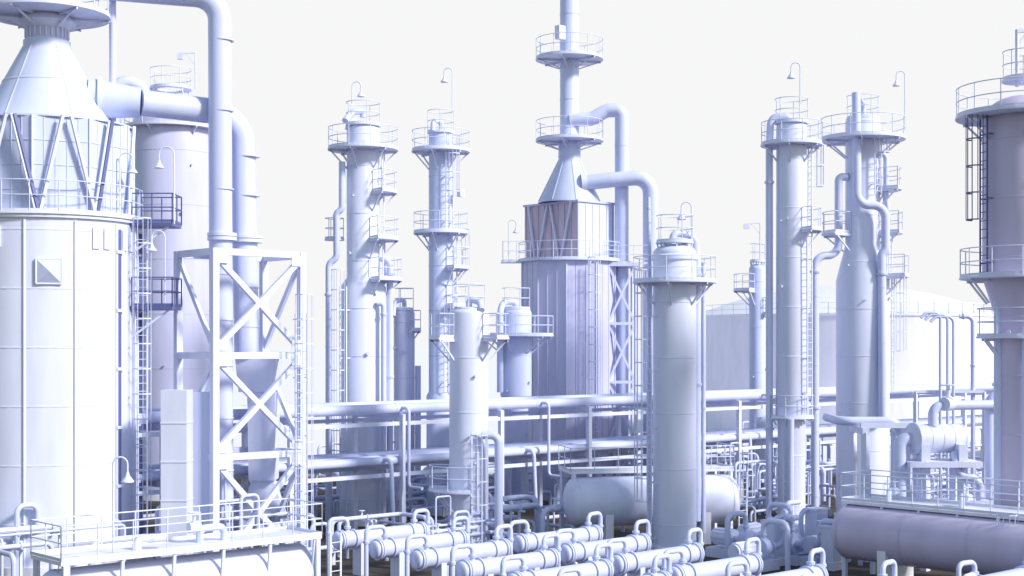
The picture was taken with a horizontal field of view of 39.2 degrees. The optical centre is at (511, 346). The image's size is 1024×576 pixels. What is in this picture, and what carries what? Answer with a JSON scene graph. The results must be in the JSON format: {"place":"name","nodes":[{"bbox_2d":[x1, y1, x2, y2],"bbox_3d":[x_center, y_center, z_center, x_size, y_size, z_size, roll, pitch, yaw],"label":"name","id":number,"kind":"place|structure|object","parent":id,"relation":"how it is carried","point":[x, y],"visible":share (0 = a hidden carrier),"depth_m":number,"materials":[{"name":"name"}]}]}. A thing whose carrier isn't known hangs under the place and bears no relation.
{"place":"outdoors","nodes":[
{"label":"outdoors","id":0,"kind":"place"},
{"bbox_2d":[0,0,1023,347],"label":"sky","id":1,"kind":"structure","parent":0,"point":[696,82],"materials":[{"name":"white"}]},
{"bbox_2d":[143,348,980,575],"bbox_3d":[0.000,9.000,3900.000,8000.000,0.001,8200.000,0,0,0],"label":"ground","id":2,"kind":"structure","parent":0,"point":[376,567],"depth_m":118.22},
{"bbox_2d":[0,0,262,575],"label":"fired heater","id":3,"kind":"object","parent":2,"relation":"on","point":[73,307],"visible":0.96,"depth_m":55.88,"materials":[{"name":"metal"}]},
{"bbox_2d":[0,478,315,575],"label":"pipe manifold","id":4,"kind":"object","parent":2,"relation":"on","point":[17,544],"visible":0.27,"depth_m":53.95,"materials":[{"name":"metal"}]},
{"bbox_2d":[132,116,208,500],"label":"shell","id":5,"kind":"object","parent":2,"relation":"on","point":[191,167],"visible":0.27,"depth_m":83.81},
{"bbox_2d":[116,76,149,122],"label":"piping","id":6,"kind":"object","parent":5,"relation":"attached to","point":[133,81],"visible":0.27,"depth_m":84.46,"materials":[{"name":"white metal"}]},
{"bbox_2d":[123,65,207,134],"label":"platforms","id":7,"kind":"object","parent":5,"relation":"on","point":[171,84],"visible":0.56,"depth_m":84.81,"materials":[{"name":"metal"}]},
{"bbox_2d":[177,52,195,88],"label":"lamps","id":8,"kind":"object","parent":7,"relation":"attached to","point":[180,55],"visible":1,"depth_m":85.47,"materials":[{"name":"metal"}]},
{"bbox_2d":[160,389,209,557],"bbox_3d":[-12.781,5.353,56.740,1.594,7.294,2.620,0,0,0],"label":"air duct casing","id":9,"kind":"object","parent":2,"relation":"on","point":[185,446],"visible":0.73,"depth_m":55.45,"materials":[{"name":"white metal"}]},
{"bbox_2d":[30,456,341,575],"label":"horizontal drum with platform","id":10,"kind":"object","parent":2,"relation":"on","point":[284,558],"visible":1,"depth_m":45.87,"materials":[{"name":"metal"}]},
{"bbox_2d":[174,247,312,551],"bbox_3d":[-11.282,2.547,59.509,4.950,12.905,4.877,0,0,-30],"label":"steel support frame","id":11,"kind":"object","parent":2,"relation":"on","point":[259,379],"visible":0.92,"depth_m":58.98,"materials":[{"name":"white metal"}]},
{"bbox_2d":[324,108,393,524],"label":"piping","id":12,"kind":"object","parent":2,"relation":"on","point":[347,118],"visible":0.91,"depth_m":72.44,"materials":[{"name":"white metal"}]},
{"bbox_2d":[338,124,387,525],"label":"shell","id":13,"kind":"object","parent":2,"relation":"on","point":[363,349],"visible":0.66,"depth_m":72.17},
{"bbox_2d":[331,151,384,511],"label":"ladders","id":14,"kind":"object","parent":13,"relation":"attached to","point":[344,342],"visible":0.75,"depth_m":71.89,"materials":[{"name":"metal"}]},
{"bbox_2d":[324,99,401,294],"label":"platforms","id":15,"kind":"object","parent":13,"relation":"attached to","point":[343,147],"visible":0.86,"depth_m":72.23,"materials":[{"name":"metal"}]},
{"bbox_2d":[352,81,364,103],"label":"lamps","id":16,"kind":"object","parent":15,"relation":"attached to","point":[360,94],"visible":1,"depth_m":72.78,"materials":[{"name":"metal"}]},
{"bbox_2d":[326,508,430,575],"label":"heat exchanger","id":17,"kind":"object","parent":2,"relation":"on","point":[353,539],"visible":0.77,"depth_m":56.36,"materials":[{"name":"white metal"}]},
{"bbox_2d":[143,441,640,530],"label":"pipe manifold","id":18,"kind":"object","parent":2,"relation":"on","point":[411,498],"visible":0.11,"depth_m":75.58,"materials":[{"name":"metal"}]},
{"bbox_2d":[239,466,567,564],"bbox_3d":[-4.522,7.260,61.337,21.556,3.481,6.834,0,0,-45],"label":"pipe manifold","id":19,"kind":"object","parent":2,"relation":"on","point":[540,516],"visible":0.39,"depth_m":62.75,"materials":[{"name":"metal"}]},
{"bbox_2d":[393,310,414,512],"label":"shell","id":20,"kind":"object","parent":2,"relation":"on","point":[404,366],"visible":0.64,"depth_m":77.53},
{"bbox_2d":[395,288,420,338],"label":"platforms","id":21,"kind":"object","parent":20,"relation":"on","point":[416,330],"visible":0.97,"depth_m":77.59,"materials":[{"name":"metal"}]},
{"bbox_2d":[393,299,420,504],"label":"piping","id":22,"kind":"object","parent":2,"relation":"on","point":[417,397],"visible":0.72,"depth_m":77.86,"materials":[{"name":"white metal"}]},
{"bbox_2d":[363,516,469,575],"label":"heat exchanger","id":23,"kind":"object","parent":2,"relation":"on","point":[392,549],"visible":0.84,"depth_m":53.80,"materials":[{"name":"white metal"}]},
{"bbox_2d":[426,130,452,515],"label":"shell","id":24,"kind":"object","parent":2,"relation":"on","point":[437,435],"visible":0.58,"depth_m":76.39},
{"bbox_2d":[411,109,469,322],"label":"platforms","id":25,"kind":"object","parent":24,"relation":"attached to","point":[424,151],"visible":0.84,"depth_m":76.28,"materials":[{"name":"metal"}]},
{"bbox_2d":[441,67,452,113],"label":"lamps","id":26,"kind":"object","parent":25,"relation":"attached to","point":[443,80],"visible":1,"depth_m":76.77,"materials":[{"name":"metal"}]},
{"bbox_2d":[430,118,464,196],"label":"piping","id":27,"kind":"object","parent":24,"relation":"attached to","point":[461,193],"visible":0.98,"depth_m":76.39,"materials":[{"name":"metal"}]},
{"bbox_2d":[442,133,469,391],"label":"ladders","id":28,"kind":"object","parent":24,"relation":"attached to","point":[452,198],"visible":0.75,"depth_m":76.16,"materials":[{"name":"metal"}]},
{"bbox_2d":[404,524,513,575],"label":"heat exchanger","id":29,"kind":"object","parent":2,"relation":"on","point":[436,560],"visible":0.87,"depth_m":51.26,"materials":[{"name":"white metal"}]},
{"bbox_2d":[449,307,490,543],"bbox_3d":[-1.905,3.644,63.489,1.972,10.781,1.994,0,0,0],"label":"shell","id":30,"kind":"object","parent":2,"relation":"on","point":[468,388],"visible":0.7,"depth_m":62.73},
{"bbox_2d":[428,284,508,513],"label":"platforms","id":31,"kind":"object","parent":30,"relation":"attached to","point":[440,490],"visible":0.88,"depth_m":62.77,"materials":[{"name":"metal"}]},
{"bbox_2d":[469,432,487,543],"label":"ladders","id":32,"kind":"object","parent":30,"relation":"attached to","point":[486,477],"visible":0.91,"depth_m":62.37,"materials":[{"name":"metal"}]},
{"bbox_2d":[466,297,502,538],"bbox_3d":[-1.341,3.409,62.844,1.989,11.182,0.807,0,0,39],"label":"piping","id":33,"kind":"object","parent":2,"relation":"on","point":[495,437],"visible":0.94,"depth_m":62.36,"materials":[{"name":"white metal"}]},
{"bbox_2d":[449,533,561,575],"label":"heat exchanger","id":34,"kind":"object","parent":2,"relation":"on","point":[538,559],"visible":0.95,"depth_m":48.97,"materials":[{"name":"white metal"}]},
{"bbox_2d":[500,306,531,504],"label":"shell","id":35,"kind":"object","parent":2,"relation":"on","point":[517,372],"visible":0.6,"depth_m":79.31},
{"bbox_2d":[497,298,526,503],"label":"piping","id":36,"kind":"object","parent":35,"relation":"attached to","point":[503,304],"visible":0.73,"depth_m":79.02,"materials":[{"name":"white metal"}]},
{"bbox_2d":[488,287,553,353],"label":"platforms","id":37,"kind":"object","parent":35,"relation":"on","point":[547,335],"visible":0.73,"depth_m":79.16,"materials":[{"name":"metal"}]},
{"bbox_2d":[507,511,602,564],"bbox_3d":[2.046,7.818,55.985,5.136,2.364,1.475,0,0,-42],"label":"heat exchanger","id":38,"kind":"object","parent":2,"relation":"on","point":[528,540],"visible":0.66,"depth_m":55.58,"materials":[{"name":"white metal"}]},
{"bbox_2d":[499,542,613,575],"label":"heat exchanger","id":39,"kind":"object","parent":2,"relation":"on","point":[597,566],"visible":0.99,"depth_m":47.37,"materials":[{"name":"white metal"}]},
{"bbox_2d":[139,382,993,543],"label":"pipe rack","id":40,"kind":"object","parent":2,"relation":"on","point":[402,458],"visible":0.56,"depth_m":72.87,"materials":[{"name":"metal"}]},
{"bbox_2d":[501,0,657,500],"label":"fired heater with stack","id":41,"kind":"object","parent":2,"relation":"on","point":[576,277],"visible":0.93,"depth_m":84.44,"materials":[{"name":"metal"}]},
{"bbox_2d":[553,519,651,575],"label":"heat exchanger","id":42,"kind":"object","parent":2,"relation":"on","point":[577,551],"visible":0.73,"depth_m":52.88,"materials":[{"name":"white metal"}]},
{"bbox_2d":[557,553,672,575],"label":"heat exchanger","id":43,"kind":"object","parent":2,"relation":"on","point":[656,571],"visible":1,"depth_m":45.53,"materials":[{"name":"white metal"}]},
{"bbox_2d":[604,527,704,575],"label":"heat exchanger","id":44,"kind":"object","parent":2,"relation":"on","point":[629,562],"visible":0.82,"depth_m":50.27,"materials":[{"name":"white metal"}]},
{"bbox_2d":[558,442,754,543],"bbox_3d":[6.567,6.790,66.275,8.830,4.419,3.261,0,0,-12],"label":"horizontal drum with platform","id":45,"kind":"object","parent":2,"relation":"on","point":[610,499],"visible":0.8,"depth_m":64.87,"materials":[{"name":"metal"}]},
{"bbox_2d":[651,244,697,549],"bbox_3d":[7.074,2.272,62.500,2.115,13.456,2.115,0,0,0],"label":"shell","id":46,"kind":"object","parent":2,"relation":"on","point":[674,422],"visible":0.94,"depth_m":61.69},
{"bbox_2d":[634,269,656,549],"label":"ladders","id":47,"kind":"object","parent":46,"relation":"attached to","point":[647,339],"visible":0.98,"depth_m":61.96,"materials":[{"name":"metal"}]},
{"bbox_2d":[633,214,716,304],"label":"platforms","id":48,"kind":"object","parent":46,"relation":"attached to","point":[703,282],"visible":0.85,"depth_m":61.72,"materials":[{"name":"metal"}]},
{"bbox_2d":[677,201,691,241],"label":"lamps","id":49,"kind":"object","parent":48,"relation":"on","point":[680,217],"visible":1,"depth_m":62.27,"materials":[{"name":"metal"}]},
{"bbox_2d":[646,197,706,532],"bbox_3d":[7.260,0.852,62.847,2.690,14.774,0.954,0,0,-5],"label":"piping","id":50,"kind":"object","parent":46,"relation":"attached to","point":[701,408],"visible":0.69,"depth_m":63.02,"materials":[{"name":"white metal"}]},
{"bbox_2d":[545,478,835,531],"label":"pipe manifold","id":51,"kind":"object","parent":2,"relation":"on","point":[758,504],"visible":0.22,"depth_m":75.91,"materials":[{"name":"metal"}]},
{"bbox_2d":[661,537,762,575],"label":"heat exchanger","id":52,"kind":"object","parent":2,"relation":"on","point":[754,560],"visible":0.85,"depth_m":48.17,"materials":[{"name":"white metal"}]},
{"bbox_2d":[705,511,793,558],"bbox_3d":[9.719,7.945,60.027,1.909,2.110,4.199,0,0,-42],"label":"pump","id":53,"kind":"object","parent":2,"relation":"on","point":[725,538],"visible":0.53,"depth_m":60.77,"materials":[{"name":"metal"}]},
{"bbox_2d":[748,264,765,478],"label":"shell","id":54,"kind":"object","parent":2,"relation":"on","point":[757,351],"visible":0.69,"depth_m":95.49},
{"bbox_2d":[733,243,765,319],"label":"platforms","id":55,"kind":"object","parent":54,"relation":"attached to","point":[736,290],"visible":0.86,"depth_m":95.55,"materials":[{"name":"metal"}]},
{"bbox_2d":[744,223,760,259],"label":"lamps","id":56,"kind":"object","parent":55,"relation":"on","point":[746,225],"visible":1,"depth_m":94.97,"materials":[{"name":"metal"}]},
{"bbox_2d":[728,515,798,571],"bbox_3d":[10.539,7.945,57.764,4.199,2.109,1.910,0,0,-42],"label":"pump","id":57,"kind":"object","parent":2,"relation":"on","point":[769,547],"visible":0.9,"depth_m":57.50,"materials":[{"name":"metal"}]},
{"bbox_2d":[737,499,800,533],"bbox_3d":[11.826,7.945,63.764,4.199,2.109,1.910,0,0,-42],"label":"pump","id":58,"kind":"object","parent":2,"relation":"on","point":[755,527],"visible":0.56,"depth_m":63.33,"materials":[{"name":"metal"}]},
{"bbox_2d":[760,519,784,565],"bbox_3d":[10.754,8.060,59.000,0.900,1.880,0.700,0,0,-42],"label":"control cabinet","id":59,"kind":"object","parent":2,"relation":"on","point":[770,536],"visible":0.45,"depth_m":58.71,"materials":[{"name":"grey metal"}]},
{"bbox_2d":[604,421,944,486],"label":"pipe manifold","id":60,"kind":"object","parent":2,"relation":"on","point":[776,442],"visible":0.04,"depth_m":97.33,"materials":[{"name":"metal"}]},
{"bbox_2d":[725,547,828,575],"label":"heat exchanger","id":61,"kind":"object","parent":2,"relation":"on","point":[820,569],"visible":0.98,"depth_m":46.49,"materials":[{"name":"white metal"}]},
{"bbox_2d":[775,120,806,523],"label":"shell","id":62,"kind":"object","parent":2,"relation":"on","point":[791,291],"visible":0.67,"depth_m":69.37},
{"bbox_2d":[765,113,793,509],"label":"piping","id":63,"kind":"object","parent":62,"relation":"attached to","point":[769,183],"visible":0.94,"depth_m":69.84,"materials":[{"name":"white metal"}]},
{"bbox_2d":[760,96,822,425],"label":"platforms","id":64,"kind":"object","parent":62,"relation":"attached to","point":[816,144],"visible":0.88,"depth_m":69.23,"materials":[{"name":"metal"}]},
{"bbox_2d":[787,62,800,103],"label":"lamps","id":65,"kind":"object","parent":64,"relation":"attached to","point":[791,76],"visible":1,"depth_m":69.78,"materials":[{"name":"metal"}]},
{"bbox_2d":[783,144,823,514],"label":"ladders","id":66,"kind":"object","parent":62,"relation":"attached to","point":[811,259],"visible":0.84,"depth_m":69.53,"materials":[{"name":"metal"}]},
{"bbox_2d":[756,513,833,565],"bbox_3d":[11.473,7.945,59.027,1.909,2.110,4.199,0,0,-42],"label":"pump","id":67,"kind":"object","parent":2,"relation":"on","point":[796,543],"visible":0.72,"depth_m":58.92,"materials":[{"name":"metal"}]},
{"bbox_2d":[795,507,813,552],"bbox_3d":[13.077,7.945,61.527,1.909,2.110,4.199,0,0,-42],"label":"pump","id":68,"kind":"object","parent":2,"relation":"on","point":[800,527],"visible":0.2,"depth_m":61.09,"materials":[{"name":"metal"}]},
{"bbox_2d":[643,437,980,511],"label":"pipe manifold","id":69,"kind":"object","parent":2,"relation":"on","point":[824,467],"visible":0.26,"depth_m":83.42,"materials":[{"name":"metal"}]},
{"bbox_2d":[804,506,828,552],"bbox_3d":[13.027,7.960,61.500,0.900,2.080,0.700,0,0,-42],"label":"control cabinet","id":70,"kind":"object","parent":2,"relation":"on","point":[813,515],"visible":0.46,"depth_m":61.24,"materials":[{"name":"grey metal"}]},
{"bbox_2d":[819,524,841,570],"bbox_3d":[12.945,8.110,58.000,0.900,1.780,0.700,0,0,-42],"label":"control cabinet","id":71,"kind":"object","parent":2,"relation":"on","point":[833,559],"visible":0.39,"depth_m":57.67,"materials":[{"name":"grey metal"}]},
{"bbox_2d":[798,535,862,565],"bbox_3d":[13.901,7.945,59.764,4.199,2.109,1.910,0,0,-42],"label":"pump","id":72,"kind":"object","parent":2,"relation":"on","point":[809,544],"visible":0.06,"depth_m":58.79,"materials":[{"name":"metal"}]},
{"bbox_2d":[801,559,896,575],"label":"heat exchanger","id":73,"kind":"object","parent":2,"relation":"on","point":[885,563],"visible":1,"depth_m":44.37,"materials":[{"name":"white metal"}]},
{"bbox_2d":[706,285,993,440],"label":"storage tank","id":74,"kind":"object","parent":2,"relation":"on","point":[727,347],"visible":0.34,"depth_m":138.63,"materials":[{"name":"metal"}]},
{"bbox_2d":[810,92,890,506],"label":"piping","id":75,"kind":"object","parent":2,"relation":"on","point":[859,199],"visible":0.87,"depth_m":72.70,"materials":[{"name":"white metal"}]},
{"bbox_2d":[834,117,891,516],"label":"shell","id":76,"kind":"object","parent":2,"relation":"on","point":[856,342],"visible":0.73,"depth_m":73.11},
{"bbox_2d":[820,93,908,294],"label":"platforms","id":77,"kind":"object","parent":76,"relation":"attached to","point":[831,139],"visible":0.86,"depth_m":73.11,"materials":[{"name":"metal"}]},
{"bbox_2d":[892,71,904,129],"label":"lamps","id":78,"kind":"object","parent":77,"relation":"attached to","point":[896,84],"visible":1,"depth_m":73.79,"materials":[{"name":"metal"}]},
{"bbox_2d":[871,136,906,391],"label":"ladders","id":79,"kind":"object","parent":76,"relation":"attached to","point":[892,295],"visible":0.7,"depth_m":73.79,"materials":[{"name":"metal"}]},
{"bbox_2d":[823,413,912,561],"bbox_3d":[15.231,5.961,61.417,3.241,6.078,3.202,0,0,0],"label":"pipe support portal","id":80,"kind":"object","parent":2,"relation":"on","point":[860,425],"visible":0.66,"depth_m":60.92,"materials":[{"name":"white metal"}]},
{"bbox_2d":[819,472,981,506],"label":"pipe manifold","id":81,"kind":"object","parent":2,"relation":"on","point":[931,495],"visible":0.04,"depth_m":75.10,"materials":[{"name":"metal"}]},
{"bbox_2d":[831,469,1023,575],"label":"horizontal drum with platform","id":82,"kind":"object","parent":2,"relation":"on","point":[909,534],"visible":1,"depth_m":52.54,"materials":[{"name":"metal"}]},
{"bbox_2d":[893,384,993,571],"bbox_3d":[17.859,5.275,58.100,5.371,7.449,2.300,0,0,0],"label":"elevated heat exchanger","id":83,"kind":"object","parent":2,"relation":"on","point":[920,443],"visible":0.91,"depth_m":57.64,"materials":[{"name":"metal"}]},
{"bbox_2d":[914,311,993,500],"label":"gooseneck pipes","id":84,"kind":"object","parent":2,"relation":"on","point":[988,442],"visible":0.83,"depth_m":67.94,"materials":[{"name":"metal"}]},
{"bbox_2d":[930,427,981,497],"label":"pipe manifold","id":85,"kind":"object","parent":2,"relation":"on","point":[978,472],"visible":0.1,"depth_m":79.07,"materials":[{"name":"metal"}]},
{"bbox_2d":[956,556,1023,575],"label":"heat exchanger","id":86,"kind":"object","parent":2,"relation":"on","point":[1017,571],"visible":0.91,"depth_m":47.03,"materials":[{"name":"white metal"}]},
{"bbox_2d":[982,95,1023,509],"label":"shell","id":87,"kind":"object","parent":2,"relation":"on","point":[1006,181],"visible":0.69,"depth_m":53.14},
{"bbox_2d":[966,114,992,271],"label":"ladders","id":88,"kind":"object","parent":87,"relation":"attached to","point":[980,178],"visible":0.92,"depth_m":53.33,"materials":[{"name":"grey metal"}]},
{"bbox_2d":[955,76,1023,353],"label":"platforms","id":89,"kind":"object","parent":87,"relation":"attached to","point":[960,118],"visible":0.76,"depth_m":53.10,"materials":[{"name":"metal"}]},
{"bbox_2d":[992,300,1023,507],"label":"piping","id":90,"kind":"object","parent":87,"relation":"attached to","point":[997,384],"visible":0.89,"depth_m":53.64,"materials":[{"name":"white metal"}]},
{"bbox_2d":[1002,29,1023,86],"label":"platform","id":91,"kind":"structure","parent":87,"relation":"on","point":[1016,81],"depth_m":53.67,"materials":[{"name":"metal"}]},
{"bbox_2d":[963,572,976,575],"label":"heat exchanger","id":92,"kind":"object","parent":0,"point":[971,574],"visible":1,"depth_m":41.99,"materials":[{"name":"white metal"}]}
]}

